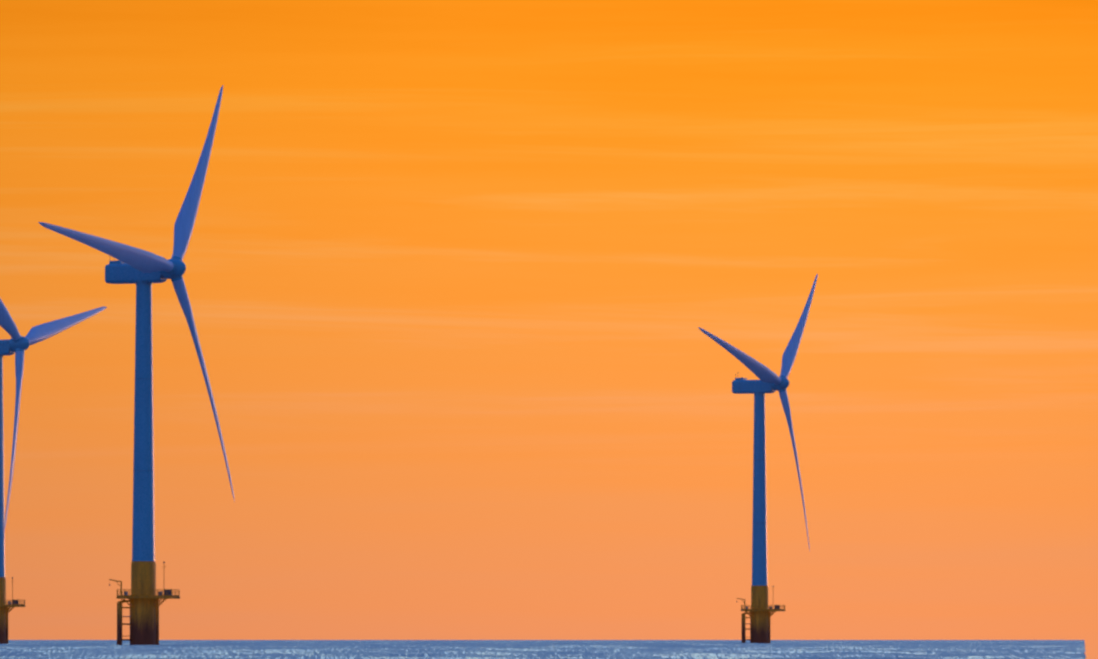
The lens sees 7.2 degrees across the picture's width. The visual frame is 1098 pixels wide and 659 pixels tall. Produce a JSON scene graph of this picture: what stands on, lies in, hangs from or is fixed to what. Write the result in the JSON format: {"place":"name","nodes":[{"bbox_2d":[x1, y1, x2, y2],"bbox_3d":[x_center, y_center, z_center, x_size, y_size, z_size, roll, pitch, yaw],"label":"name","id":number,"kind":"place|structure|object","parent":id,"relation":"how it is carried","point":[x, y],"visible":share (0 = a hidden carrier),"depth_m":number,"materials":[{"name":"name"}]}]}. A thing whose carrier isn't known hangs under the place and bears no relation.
{"place":"outdoors","nodes":[
{"label":"outdoors","id":0,"kind":"place"},
{"bbox_2d":[0,640,1085,658],"bbox_3d":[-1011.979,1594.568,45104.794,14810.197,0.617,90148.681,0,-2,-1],"label":"sea","id":1,"kind":"structure","parent":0,"point":[556,649],"depth_m":973.82,"materials":[{"name":"liquid"}]},
{"bbox_2d":[0,299,106,643],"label":"wind turbine","id":2,"kind":"object","parent":1,"relation":"on","point":[17,344],"visible":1,"depth_m":2400.66,"materials":[{"name":"blue paint"}]},
{"bbox_2d":[38,85,234,644],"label":"wind turbine","id":3,"kind":"object","parent":1,"relation":"on","point":[143,270],"visible":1,"depth_m":1913.06,"materials":[{"name":"blue paint"}]},
{"bbox_2d":[698,274,817,642],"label":"wind turbine","id":4,"kind":"object","parent":1,"relation":"on","point":[769,381],"visible":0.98,"depth_m":2770.44,"materials":[{"name":"blue paint"}]},
{"bbox_2d":[0,0,1097,658],"label":"sky","id":5,"kind":"structure","parent":0,"point":[454,268],"materials":[{"name":"orange"}]}
]}

